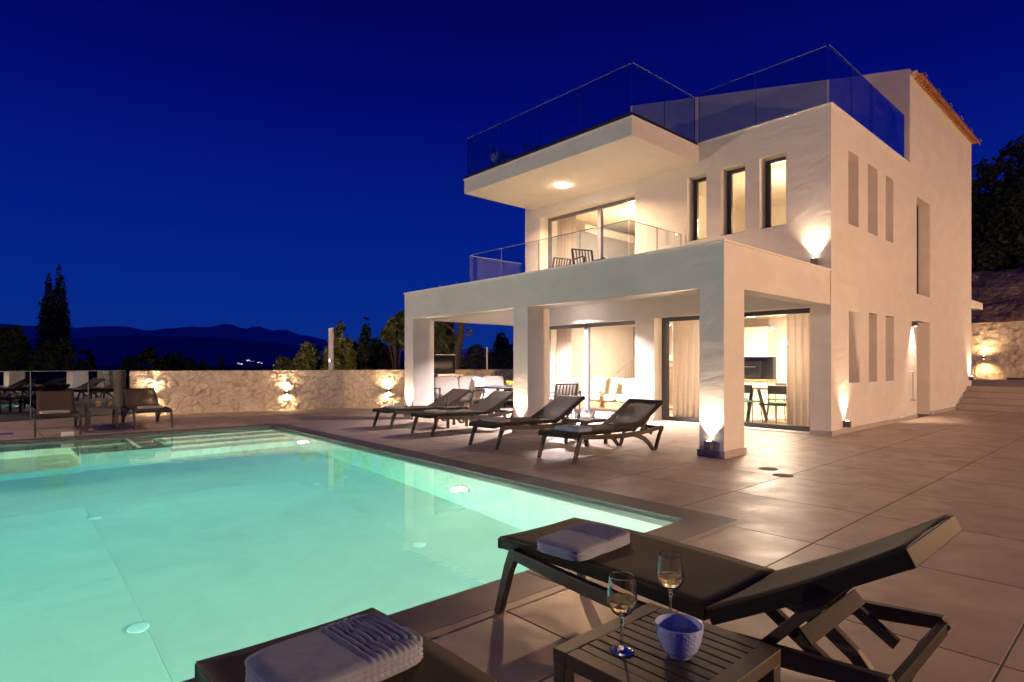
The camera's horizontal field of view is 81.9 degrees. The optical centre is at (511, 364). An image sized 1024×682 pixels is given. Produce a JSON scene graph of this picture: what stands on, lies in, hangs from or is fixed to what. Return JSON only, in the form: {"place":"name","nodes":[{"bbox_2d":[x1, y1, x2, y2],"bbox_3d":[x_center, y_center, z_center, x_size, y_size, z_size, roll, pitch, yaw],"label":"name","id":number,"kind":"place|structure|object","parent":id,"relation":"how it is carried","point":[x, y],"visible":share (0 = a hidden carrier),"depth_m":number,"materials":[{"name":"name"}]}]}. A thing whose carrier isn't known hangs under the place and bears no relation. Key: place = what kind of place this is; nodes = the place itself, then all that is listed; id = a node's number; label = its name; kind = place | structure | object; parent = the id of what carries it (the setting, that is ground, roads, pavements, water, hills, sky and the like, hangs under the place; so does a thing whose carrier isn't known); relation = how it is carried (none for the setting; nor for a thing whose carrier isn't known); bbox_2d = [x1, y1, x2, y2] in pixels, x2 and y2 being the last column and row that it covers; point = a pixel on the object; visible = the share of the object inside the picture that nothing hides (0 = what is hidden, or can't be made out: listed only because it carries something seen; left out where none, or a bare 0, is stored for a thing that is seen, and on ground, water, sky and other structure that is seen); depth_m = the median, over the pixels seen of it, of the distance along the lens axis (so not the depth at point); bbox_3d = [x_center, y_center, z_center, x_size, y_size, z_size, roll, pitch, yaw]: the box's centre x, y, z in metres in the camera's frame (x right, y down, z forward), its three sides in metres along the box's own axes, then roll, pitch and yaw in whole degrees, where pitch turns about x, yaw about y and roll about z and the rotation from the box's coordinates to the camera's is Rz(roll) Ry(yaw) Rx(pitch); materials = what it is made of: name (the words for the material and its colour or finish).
{"place":"outdoors","nodes":[
{"label":"outdoors","id":0,"kind":"place"},
{"bbox_2d":[0,324,504,352],"bbox_3d":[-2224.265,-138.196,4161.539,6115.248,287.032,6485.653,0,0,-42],"label":"mountains","id":1,"kind":"structure","parent":0,"point":[253,333],"depth_m":3425.47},
{"bbox_2d":[18,336,505,365],"bbox_3d":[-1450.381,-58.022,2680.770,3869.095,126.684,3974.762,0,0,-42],"label":"hills","id":2,"kind":"structure","parent":0,"point":[108,350],"depth_m":2195.92,"materials":[{"name":"plant"}]},
{"bbox_2d":[75,366,503,370],"bbox_3d":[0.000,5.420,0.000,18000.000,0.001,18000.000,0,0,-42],"label":"ground","id":3,"kind":"structure","parent":0,"point":[209,367],"depth_m":998.79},
{"bbox_2d":[0,324,35,370],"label":"tree","id":4,"kind":"object","parent":3,"relation":"on","point":[16,348],"visible":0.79,"depth_m":37.62,"materials":[{"name":"green plant"}]},
{"bbox_2d":[34,273,63,370],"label":"cypress tree","id":5,"kind":"object","parent":3,"relation":"on","point":[46,326],"visible":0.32,"depth_m":47.69,"materials":[{"name":"green plant"}]},
{"bbox_2d":[28,337,78,371],"bbox_3d":[-28.202,1.632,35.858,3.169,6.589,3.299,0,0,-42],"label":"tree","id":6,"kind":"object","parent":3,"relation":"on","point":[50,356],"visible":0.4,"depth_m":35.75,"materials":[{"name":"green plant"}]},
{"bbox_2d":[50,264,74,362],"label":"cypress tree","id":7,"kind":"object","parent":3,"relation":"on","point":[63,309],"visible":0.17,"depth_m":48.89,"materials":[{"name":"green plant"}]},
{"bbox_2d":[64,359,92,401],"bbox_3d":[-27.244,2.207,36.928,1.779,5.435,1.630,0,0,-42],"label":"tree","id":8,"kind":"object","parent":3,"relation":"on","point":[81,366],"visible":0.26,"depth_m":37.05,"materials":[{"name":"green plant"}]},
{"bbox_2d":[79,348,95,406],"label":"tree","id":9,"kind":"object","parent":3,"relation":"on","point":[90,356],"visible":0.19,"depth_m":40.01,"materials":[{"name":"green plant"}]},
{"bbox_2d":[116,356,132,388],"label":"tree","id":10,"kind":"object","parent":3,"relation":"on","point":[124,362],"visible":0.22,"depth_m":40.64,"materials":[{"name":"green plant"}]},
{"bbox_2d":[122,346,163,378],"bbox_3d":[-24.651,1.802,39.985,2.859,6.249,2.698,0,0,-42],"label":"tree","id":11,"kind":"object","parent":3,"relation":"on","point":[148,355],"visible":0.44,"depth_m":39.56,"materials":[{"name":"green plant"}]},
{"bbox_2d":[157,351,200,370],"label":"tree","id":12,"kind":"object","parent":3,"relation":"on","point":[174,362],"visible":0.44,"depth_m":40.59,"materials":[{"name":"green plant"}]},
{"bbox_2d":[199,359,209,370],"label":"tree","id":13,"kind":"object","parent":3,"relation":"on","point":[204,367],"visible":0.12,"depth_m":43.85,"materials":[{"name":"green plant"}]},
{"bbox_2d":[217,352,224,369],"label":"tree","id":14,"kind":"object","parent":3,"relation":"on","point":[221,366],"visible":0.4,"depth_m":43.90,"materials":[{"name":"green plant"}]},
{"bbox_2d":[273,354,292,369],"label":"tree","id":15,"kind":"object","parent":3,"relation":"on","point":[283,363],"visible":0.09,"depth_m":24.83,"materials":[{"name":"green plant"}]},
{"bbox_2d":[319,320,357,369],"bbox_3d":[-6.581,0.859,22.474,1.490,5.129,1.396,0,0,-42],"label":"tree","id":16,"kind":"object","parent":3,"relation":"on","point":[344,356],"visible":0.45,"depth_m":22.38,"materials":[{"name":"green plant"}]},
{"bbox_2d":[378,310,404,369],"bbox_3d":[-4.639,0.584,23.891,1.356,5.680,1.404,0,0,-42],"label":"tree","id":17,"kind":"object","parent":3,"relation":"on","point":[392,332],"visible":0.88,"depth_m":23.74,"materials":[{"name":"green plant"}]},
{"bbox_2d":[400,359,404,369],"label":"tree","id":18,"kind":"object","parent":3,"relation":"on","point":[402,366],"visible":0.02,"depth_m":29.78,"materials":[{"name":"green plant"}]},
{"bbox_2d":[439,281,473,368],"bbox_3d":[-2.252,-0.632,22.424,2.501,5.113,2.029,0,0,-42],"label":"tree","id":19,"kind":"object","parent":3,"relation":"on","point":[459,338],"visible":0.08,"depth_m":22.38,"materials":[{"name":"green plant"}]},
{"bbox_2d":[460,344,490,368],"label":"tree","id":20,"kind":"object","parent":3,"relation":"on","point":[477,357],"visible":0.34,"depth_m":35.59,"materials":[{"name":"green plant"}]},
{"bbox_2d":[481,331,512,368],"bbox_3d":[-0.563,0.789,31.913,2.234,5.270,2.106,0,0,-42],"label":"tree","id":21,"kind":"object","parent":3,"relation":"on","point":[500,345],"visible":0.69,"depth_m":31.58,"materials":[{"name":"green plant"}]},
{"bbox_2d":[0,403,1023,681],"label":"terrace paving","id":22,"kind":"structure","parent":0,"point":[838,493],"depth_m":6.25,"materials":[{"name":"tile"}]},
{"bbox_2d":[0,371,30,421],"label":"glass fence panel","id":23,"kind":"object","parent":22,"relation":"on","point":[15,395],"visible":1,"depth_m":14.72,"materials":[{"name":"glass"}]},
{"bbox_2d":[34,390,81,436],"bbox_3d":[-9.663,1.012,12.529,0.761,0.835,2.179,0,0,-39],"label":"sun lounger","id":24,"kind":"object","parent":22,"relation":"on","point":[53,400],"visible":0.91,"depth_m":12.94,"materials":[{"name":"plastic"}]},
{"bbox_2d":[39,410,70,413],"bbox_3d":[-9.301,0.969,12.014,0.504,0.052,0.324,0,0,-39],"label":"folded towel","id":25,"kind":"object","parent":24,"relation":"on","point":[54,411],"visible":0.98,"depth_m":11.89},
{"bbox_2d":[31,371,87,419],"bbox_3d":[-11.854,0.793,15.494,0.070,1.247,1.264,0,0,35],"label":"glass fence panel","id":26,"kind":"object","parent":22,"relation":"on","point":[76,382],"visible":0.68,"depth_m":15.53,"materials":[{"name":"glass"}]},
{"bbox_2d":[85,406,118,428],"bbox_3d":[-9.321,1.195,13.409,0.570,0.450,0.530,0,0,-42],"label":"side table","id":27,"kind":"object","parent":22,"relation":"on","point":[115,415],"visible":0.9,"depth_m":13.38,"materials":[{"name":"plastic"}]},
{"bbox_2d":[95,399,100,407],"bbox_3d":[-9.280,0.875,13.244,0.116,0.189,0.116,0,0,-42],"label":"tumbler","id":28,"kind":"object","parent":27,"relation":"on","point":[97,403],"visible":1,"depth_m":13.20,"materials":[{"name":"clear glass"}]},
{"bbox_2d":[107,398,112,406],"bbox_3d":[-9.163,0.875,13.444,0.116,0.189,0.116,0,0,-42],"label":"tumbler","id":29,"kind":"object","parent":27,"relation":"on","point":[109,402],"visible":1,"depth_m":13.41,"materials":[{"name":"clear glass"}]},
{"bbox_2d":[89,370,125,415],"bbox_3d":[-11.235,0.793,16.390,0.070,1.247,0.914,0,0,35],"label":"glass fence panel","id":30,"kind":"object","parent":22,"relation":"on","point":[104,385],"visible":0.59,"depth_m":16.36,"materials":[{"name":"glass"}]},
{"bbox_2d":[121,388,173,429],"bbox_3d":[-8.583,1.012,13.842,0.761,0.835,2.179,0,0,-40],"label":"sun lounger","id":31,"kind":"object","parent":22,"relation":"on","point":[134,398],"visible":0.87,"depth_m":14.22,"materials":[{"name":"plastic"}]},
{"bbox_2d":[137,405,163,408],"bbox_3d":[-8.190,0.969,13.380,0.504,0.052,0.324,0,0,-40],"label":"folded towel","id":32,"kind":"object","parent":31,"relation":"on","point":[148,407],"visible":0.99,"depth_m":13.25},
{"bbox_2d":[288,341,322,369],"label":"tree","id":33,"kind":"object","parent":22,"relation":"on","point":[306,355],"visible":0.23,"depth_m":22.72,"materials":[{"name":"green plant"}]},
{"bbox_2d":[130,369,512,414],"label":"stone wall","id":34,"kind":"structure","parent":22,"relation":"on","point":[205,391],"depth_m":18.24,"materials":[{"name":"stone"}]},
{"bbox_2d":[436,347,512,368],"bbox_3d":[0.895,-0.110,22.597,9.165,1.060,0.066,0,0,-26],"label":"wire fence","id":35,"kind":"object","parent":34,"relation":"on","point":[482,365],"visible":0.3,"depth_m":21.64,"materials":[{"name":"metal"}]},
{"bbox_2d":[328,328,345,369],"bbox_3d":[-5.815,0.100,19.758,0.645,2.640,0.340,0,0,6],"label":"outdoor shower","id":36,"kind":"object","parent":22,"relation":"on","point":[331,331],"visible":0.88,"depth_m":19.73,"materials":[{"name":"metal"}]},
{"bbox_2d":[2,427,673,521],"bbox_3d":[-6.255,2.330,6.203,11.020,1.780,11.710,0,0,-42],"label":"pool basin","id":37,"kind":"object","parent":22,"relation":"in","point":[503,481],"visible":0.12,"depth_m":9.57,"materials":[{"name":"tile"}]},
{"bbox_2d":[0,428,672,681],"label":"pool water","id":38,"kind":"structure","parent":37,"relation":"in","point":[166,558],"depth_m":4.92,"materials":[{"name":"liquid"}]},
{"bbox_2d":[0,423,737,681],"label":"pool coping","id":39,"kind":"object","parent":37,"relation":"on","point":[427,617],"visible":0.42,"depth_m":5.71,"materials":[{"name":"stone"}]},
{"bbox_2d":[61,431,73,436],"bbox_3d":[-8.708,1.368,11.565,0.200,0.090,0.100,0,0,-38],"label":"pool skimmer box","id":40,"kind":"object","parent":39,"relation":"on","point":[67,434],"visible":1,"depth_m":11.53,"materials":[{"name":"white plastic"}]},
{"bbox_2d":[195,607,498,681],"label":"sun lounger","id":41,"kind":"object","parent":22,"relation":"on","point":[438,663],"visible":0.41,"depth_m":1.94,"materials":[{"name":"dark resin"},{"name":"fabric"}]},
{"bbox_2d":[244,613,422,681],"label":"folded towel","id":42,"kind":"object","parent":41,"relation":"on","point":[372,647],"visible":1,"depth_m":1.87,"materials":[{"name":"fabric"}]},
{"bbox_2d":[351,339,369,369],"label":"tree","id":43,"kind":"object","parent":22,"relation":"on","point":[355,346],"visible":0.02,"depth_m":25.84,"materials":[{"name":"green plant"}]},
{"bbox_2d":[357,317,373,369],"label":"tree","id":44,"kind":"object","parent":22,"relation":"on","point":[364,339],"visible":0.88,"depth_m":24.95,"materials":[{"name":"green plant"}]},
{"bbox_2d":[362,337,397,369],"bbox_3d":[-6.181,1.068,26.986,2.284,4.714,2.396,0,0,26],"label":"tree","id":45,"kind":"object","parent":22,"relation":"on","point":[378,359],"visible":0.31,"depth_m":26.61,"materials":[{"name":"green plant"}]},
{"bbox_2d":[372,388,470,429],"bbox_3d":[-2.074,1.016,13.859,2.310,0.827,0.761,0,0,-42],"label":"sun lounger","id":46,"kind":"object","parent":22,"relation":"on","point":[454,395],"visible":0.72,"depth_m":13.98,"materials":[{"name":"dark resin"},{"name":"fabric"}]},
{"bbox_2d":[384,405,403,408],"bbox_3d":[-2.663,0.969,13.328,0.304,0.052,0.484,0,0,-42],"label":"folded towel","id":47,"kind":"object","parent":46,"relation":"on","point":[395,407],"visible":1,"depth_m":13.21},
{"bbox_2d":[434,321,455,353],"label":"olive tree","id":48,"kind":"object","parent":22,"relation":"on","point":[444,338],"visible":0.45,"depth_m":23.66,"materials":[{"name":"green plant"}]},
{"bbox_2d":[434,406,467,427],"bbox_3d":[-1.394,1.195,13.489,0.570,0.450,0.530,0,0,-42],"label":"side table","id":49,"kind":"object","parent":22,"relation":"on","point":[451,408],"visible":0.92,"depth_m":13.32,"materials":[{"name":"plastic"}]},
{"bbox_2d":[434,393,474,406],"bbox_3d":[-2.114,0.950,19.959,1.700,0.940,0.760,0,0,-26],"label":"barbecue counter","id":50,"kind":"object","parent":22,"relation":"on","point":[462,404],"visible":0.01,"depth_m":19.81,"materials":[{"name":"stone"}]},
{"bbox_2d":[434,354,462,378],"bbox_3d":[-2.203,0.071,19.917,0.880,0.814,0.801,0,0,-26],"label":"barbecue","id":51,"kind":"object","parent":50,"relation":"on","point":[444,364],"visible":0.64,"depth_m":20.18,"materials":[{"name":"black metal"}]},
{"bbox_2d":[410,390,512,435],"bbox_3d":[-0.997,1.016,12.635,2.310,0.827,0.761,0,0,-42],"label":"sun lounger","id":52,"kind":"object","parent":22,"relation":"on","point":[490,404],"visible":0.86,"depth_m":12.68,"materials":[{"name":"dark resin"},{"name":"fabric"}]},
{"bbox_2d":[424,409,446,413],"bbox_3d":[-1.571,0.969,12.117,0.304,0.052,0.484,0,0,-42],"label":"folded towel","id":53,"kind":"object","parent":52,"relation":"on","point":[434,411],"visible":0.97,"depth_m":12.00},
{"bbox_2d":[453,378,484,414],"bbox_3d":[-1.159,0.889,15.869,0.708,1.065,0.690,0,0,23],"label":"patio armchair","id":54,"kind":"object","parent":22,"relation":"on","point":[475,394],"visible":0.67,"depth_m":15.60,"materials":[{"name":"fabric"}]},
{"bbox_2d":[434,376,512,406],"bbox_3d":[-1.236,0.899,18.737,2.570,1.043,0.945,0,0,-26],"label":"outdoor sofa","id":55,"kind":"object","parent":22,"relation":"on","point":[443,385],"visible":0.37,"depth_m":18.73,"materials":[{"name":"fabric"}]},
{"bbox_2d":[468,385,549,408],"bbox_3d":[-0.091,1.002,15.405,1.900,0.835,1.100,0,0,44],"label":"patio table","id":56,"kind":"object","parent":22,"relation":"on","point":[497,387],"visible":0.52,"depth_m":15.51,"materials":[{"name":"metal"}]},
{"bbox_2d":[504,381,512,386],"bbox_3d":[-0.055,0.508,15.437,0.280,0.152,0.266,0,0,-42],"label":"flower bowl","id":57,"kind":"object","parent":56,"relation":"on","point":[509,383],"visible":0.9,"depth_m":15.36,"materials":[{"name":"yellow plant"}]},
{"bbox_2d":[468,394,584,449],"bbox_3d":[0.324,1.016,10.797,2.310,0.827,0.761,0,0,-42],"label":"sun lounger","id":58,"kind":"object","parent":22,"relation":"on","point":[556,409],"visible":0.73,"depth_m":10.82,"materials":[{"name":"dark resin"},{"name":"fabric"}]},
{"bbox_2d":[483,417,510,422],"bbox_3d":[-0.264,0.969,10.265,0.304,0.052,0.484,0,0,-42],"label":"folded towel","id":59,"kind":"object","parent":58,"relation":"on","point":[498,420],"visible":0.99,"depth_m":10.14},
{"bbox_2d":[549,383,578,424],"bbox_3d":[1.089,0.928,13.623,0.610,0.986,0.702,0,0,-27],"label":"slatted chair","id":60,"kind":"object","parent":22,"relation":"on","point":[569,384],"visible":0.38,"depth_m":13.37,"materials":[{"name":"metal"}]},
{"bbox_2d":[549,378,580,417],"bbox_3d":[1.324,0.889,15.018,0.690,1.065,0.708,0,0,28],"label":"patio armchair","id":61,"kind":"object","parent":22,"relation":"on","point":[566,380],"visible":0.27,"depth_m":15.12,"materials":[{"name":"white fabric"}]},
{"bbox_2d":[423,519,747,638],"bbox_3d":[-2.170,1.416,1.510,11.600,0.001,0.070,0,0,-42],"label":"paving strip","id":62,"kind":"object","parent":22,"relation":"on","point":[472,619],"visible":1,"depth_m":3.51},
{"bbox_2d":[564,417,607,446],"bbox_3d":[1.323,1.195,10.553,0.570,0.450,0.530,0,0,-42],"label":"side table","id":63,"kind":"object","parent":22,"relation":"on","point":[585,420],"visible":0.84,"depth_m":10.41,"materials":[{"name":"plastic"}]},
{"bbox_2d":[574,409,579,418],"bbox_3d":[1.167,0.888,10.546,0.100,0.163,0.100,0,0,-42],"label":"tumbler","id":64,"kind":"object","parent":63,"relation":"on","point":[577,413],"visible":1,"depth_m":10.51,"materials":[{"name":"clear glass"}]},
{"bbox_2d":[590,409,594,418],"bbox_3d":[1.435,0.888,10.533,0.100,0.163,0.100,0,0,-42],"label":"tumbler","id":65,"kind":"object","parent":63,"relation":"on","point":[592,413],"visible":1,"depth_m":10.49,"materials":[{"name":"clear glass"}]},
{"bbox_2d":[537,398,663,463],"bbox_3d":[1.473,1.016,9.449,2.310,0.827,0.761,0,0,-42],"label":"sun lounger","id":66,"kind":"object","parent":22,"relation":"on","point":[629,415],"visible":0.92,"depth_m":9.60,"materials":[{"name":"dark resin"},{"name":"fabric"}]},
{"bbox_2d":[555,424,591,432],"bbox_3d":[0.915,0.959,8.838,0.344,0.072,0.524,0,0,-42],"label":"folded towel","id":67,"kind":"object","parent":66,"relation":"on","point":[572,428],"visible":0.99,"depth_m":8.71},
{"bbox_2d":[553,603,780,681],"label":"side table","id":68,"kind":"object","parent":22,"relation":"on","point":[722,655],"visible":0.88,"depth_m":1.98,"materials":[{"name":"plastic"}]},
{"bbox_2d":[607,571,636,655],"bbox_3d":[0.372,0.842,1.999,0.102,0.255,0.102,0,0,-42],"label":"wine glass","id":69,"kind":"object","parent":68,"relation":"on","point":[621,596],"visible":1,"depth_m":1.97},
{"bbox_2d":[657,551,683,612],"bbox_3d":[0.596,0.842,2.221,0.102,0.255,0.102,0,0,-42],"label":"wine glass","id":70,"kind":"object","parent":68,"relation":"on","point":[670,572],"visible":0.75,"depth_m":2.19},
{"bbox_2d":[655,613,703,660],"bbox_3d":[0.558,0.916,1.972,0.158,0.106,0.159,0,0,-42],"label":"bowl","id":71,"kind":"object","parent":68,"relation":"on","point":[679,636],"visible":1,"depth_m":1.93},
{"bbox_2d":[403,44,982,458],"bbox_3d":[7.083,-3.899,18.309,18.695,11.239,9.414,0,0,-42],"label":"villa","id":72,"kind":"object","parent":22,"relation":"on","point":[837,205],"visible":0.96,"depth_m":13.90,"materials":[{"name":"paint"}]},
{"bbox_2d":[489,146,514,164],"bbox_3d":[-0.224,-5.459,16.138,0.702,0.740,0.610,0,0,-12],"label":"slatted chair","id":73,"kind":"object","parent":72,"relation":"on","point":[492,149],"visible":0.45,"depth_m":15.88,"materials":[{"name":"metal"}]},
{"bbox_2d":[491,151,509,162],"bbox_3d":[-0.307,-5.590,16.018,0.500,0.260,0.340,0,0,-42],"label":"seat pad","id":74,"kind":"object","parent":73,"relation":"on","point":[494,157],"visible":0.65,"depth_m":15.86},
{"bbox_2d":[552,257,570,267],"bbox_3d":[1.206,-2.422,16.487,0.610,0.986,0.702,0,0,-32],"label":"slatted chair","id":75,"kind":"object","parent":72,"relation":"on","point":[557,258],"visible":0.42,"depth_m":16.19,"materials":[{"name":"metal"}]},
{"bbox_2d":[557,328,571,379],"bbox_3d":[1.582,0.035,17.988,0.148,2.710,0.604,0,0,-42],"label":"curtain","id":76,"kind":"object","parent":72,"relation":"hanging from","point":[564,353],"visible":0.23,"depth_m":17.93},
{"bbox_2d":[557,216,575,266],"bbox_3d":[1.663,-3.310,17.795,0.150,2.740,0.707,0,0,-42],"label":"curtain","id":77,"kind":"object","parent":72,"relation":"hanging from","point":[566,243],"visible":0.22,"depth_m":17.80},
{"bbox_2d":[571,248,605,263],"bbox_3d":[1.895,-2.422,14.654,0.610,0.986,0.702,0,0,-22],"label":"slatted chair","id":78,"kind":"object","parent":72,"relation":"on","point":[579,257],"visible":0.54,"depth_m":14.88,"materials":[{"name":"metal"}]},
{"bbox_2d":[548,197,634,267],"bbox_3d":[2.263,-3.175,16.639,0.110,2.470,3.440,0,0,-42],"label":"sliding door","id":79,"kind":"structure","parent":72,"relation":"in","point":[599,209],"depth_m":16.43,"materials":[{"name":"grey metal"}]},
{"bbox_2d":[549,321,634,415],"bbox_3d":[2.243,0.125,16.662,0.110,2.550,3.500,0,0,-42],"label":"sliding door","id":80,"kind":"structure","parent":72,"relation":"in","point":[586,327],"depth_m":16.74,"materials":[{"name":"grey metal"}]},
{"bbox_2d":[578,377,669,408],"bbox_3d":[3.190,0.846,17.557,1.036,0.878,2.900,0,0,-42],"label":"sofa","id":81,"kind":"object","parent":72,"relation":"on","point":[612,393],"visible":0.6,"depth_m":17.50,"materials":[{"name":"white fabric"}]},
{"bbox_2d":[673,320,698,417],"bbox_3d":[4.394,0.035,14.871,0.150,2.710,0.707,0,0,-42],"label":"curtain","id":82,"kind":"object","parent":72,"relation":"hanging from","point":[685,368],"visible":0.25,"depth_m":14.88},
{"bbox_2d":[694,177,705,239],"bbox_3d":[4.561,-3.670,14.039,0.080,1.520,0.500,0,0,-42],"label":"window","id":83,"kind":"structure","parent":72,"relation":"in","point":[696,182],"depth_m":14.16,"materials":[{"name":"metal"}]},
{"bbox_2d":[662,308,809,431],"bbox_3d":[5.040,0.115,13.583,0.080,2.570,3.700,0,0,-42],"label":"sliding door","id":84,"kind":"structure","parent":72,"relation":"in","point":[665,321],"depth_m":14.52,"materials":[{"name":"metal"}]},
{"bbox_2d":[727,167,744,234],"bbox_3d":[5.161,-3.670,13.375,0.080,1.520,0.570,0,0,-42],"label":"window","id":85,"kind":"structure","parent":72,"relation":"in","point":[729,173],"depth_m":13.51,"materials":[{"name":"metal"}]},
{"bbox_2d":[744,385,762,422],"bbox_3d":[5.682,0.946,14.215,0.541,0.922,0.504,0,0,-42],"label":"dining chair","id":86,"kind":"object","parent":72,"relation":"on","point":[748,388],"visible":0.49,"depth_m":13.97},
{"bbox_2d":[744,326,777,412],"bbox_3d":[6.999,0.155,17.868,0.650,2.500,1.800,0,0,-42],"label":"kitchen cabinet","id":87,"kind":"object","parent":72,"relation":"on","point":[759,356],"visible":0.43,"depth_m":17.37,"materials":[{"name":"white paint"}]},
{"bbox_2d":[746,386,785,421],"bbox_3d":[6.702,0.984,14.057,2.100,0.858,1.000,0,0,43],"label":"dining table","id":88,"kind":"object","parent":72,"relation":"on","point":[759,389],"visible":0.27,"depth_m":14.46,"materials":[{"name":"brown wood"}]},
{"bbox_2d":[765,156,785,227],"bbox_3d":[5.753,-3.670,12.717,0.080,1.520,0.560,0,0,-42],"label":"window","id":89,"kind":"structure","parent":72,"relation":"in","point":[768,164],"depth_m":12.85,"materials":[{"name":"metal"}]},
{"bbox_2d":[766,385,786,423],"bbox_3d":[6.218,0.946,13.621,0.541,0.922,0.504,0,0,-42],"label":"dining chair","id":90,"kind":"object","parent":72,"relation":"on","point":[774,389],"visible":0.77,"depth_m":13.50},
{"bbox_2d":[767,383,786,420],"bbox_3d":[6.837,0.946,15.055,0.541,0.922,0.504,0,0,-42],"label":"dining chair","id":91,"kind":"object","parent":72,"relation":"on","point":[780,384],"visible":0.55,"depth_m":15.10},
{"bbox_2d":[787,313,809,426],"bbox_3d":[6.312,0.035,12.741,0.156,2.710,0.774,0,0,-42],"label":"curtain","id":92,"kind":"object","parent":72,"relation":"hanging from","point":[798,369],"visible":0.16,"depth_m":12.86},
{"bbox_2d":[917,206,917,293],"bbox_3d":[10.999,-3.160,16.270,1.310,2.580,0.029,0,0,-42],"label":"window","id":93,"kind":"structure","parent":72,"relation":"in","point":[917,206],"depth_m":16.67,"materials":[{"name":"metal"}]},
{"bbox_2d":[494,513,961,681],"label":"sun lounger","id":94,"kind":"object","parent":22,"relation":"on","point":[715,588],"visible":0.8,"depth_m":2.46,"materials":[{"name":"plastic"}]},
{"bbox_2d":[537,522,629,561],"bbox_3d":[0.391,0.952,3.194,0.329,0.080,0.504,0,0,45],"label":"folded towel","id":95,"kind":"object","parent":94,"relation":"on","point":[584,541],"visible":1,"depth_m":3.10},
{"bbox_2d":[759,467,777,469],"bbox_3d":[3.479,1.417,8.013,0.250,0.006,0.250,0,0,-42],"label":"drain cover","id":96,"kind":"object","parent":22,"relation":"on","point":[767,468],"visible":1,"depth_m":8.01,"materials":[{"name":"metal"}]},
{"bbox_2d":[772,473,793,476],"bbox_3d":[3.461,1.417,7.539,0.250,0.006,0.250,0,0,-42],"label":"drain cover","id":97,"kind":"object","parent":22,"relation":"on","point":[782,475],"visible":1,"depth_m":7.51,"materials":[{"name":"metal"}]},
{"bbox_2d":[956,380,1023,412],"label":"steps","id":98,"kind":"structure","parent":22,"relation":"on","point":[1005,396],"depth_m":18.53,"materials":[{"name":"stone"}]},
{"bbox_2d":[0,0,1023,349],"label":"sky","id":99,"kind":"structure","parent":0,"point":[299,167],"materials":[{"name":"blue"}]},
{"bbox_2d":[523,144,537,152],"bbox_3d":[0.732,-5.484,15.629,0.610,0.789,0.702,0,0,-32],"label":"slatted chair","id":100,"kind":"object","parent":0,"point":[530,146],"visible":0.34,"depth_m":15.73,"materials":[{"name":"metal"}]},
{"bbox_2d":[971,379,1017,385],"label":"yard","id":101,"kind":"structure","parent":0,"point":[980,381],"depth_m":24.81,"materials":[{"name":"stone"}]},
{"bbox_2d":[971,321,1023,378],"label":"stone wall","id":102,"kind":"structure","parent":101,"relation":"on","point":[999,346],"depth_m":28.37,"materials":[{"name":"stone"}]},
{"bbox_2d":[971,266,1023,322],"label":"hillside","id":103,"kind":"structure","parent":0,"point":[1001,295],"depth_m":34.42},
{"bbox_2d":[971,158,1023,263],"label":"tree","id":104,"kind":"object","parent":103,"relation":"on","point":[1000,193],"visible":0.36,"depth_m":42.37,"materials":[{"name":"green plant"}]},
{"bbox_2d":[971,200,1023,271],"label":"tree","id":105,"kind":"object","parent":103,"relation":"on","point":[988,253],"visible":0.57,"depth_m":40.47,"materials":[{"name":"green plant"}]},
{"bbox_2d":[987,135,1023,206],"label":"tree","id":106,"kind":"object","parent":103,"relation":"on","point":[1015,150],"visible":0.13,"depth_m":45.35,"materials":[{"name":"green plant"}]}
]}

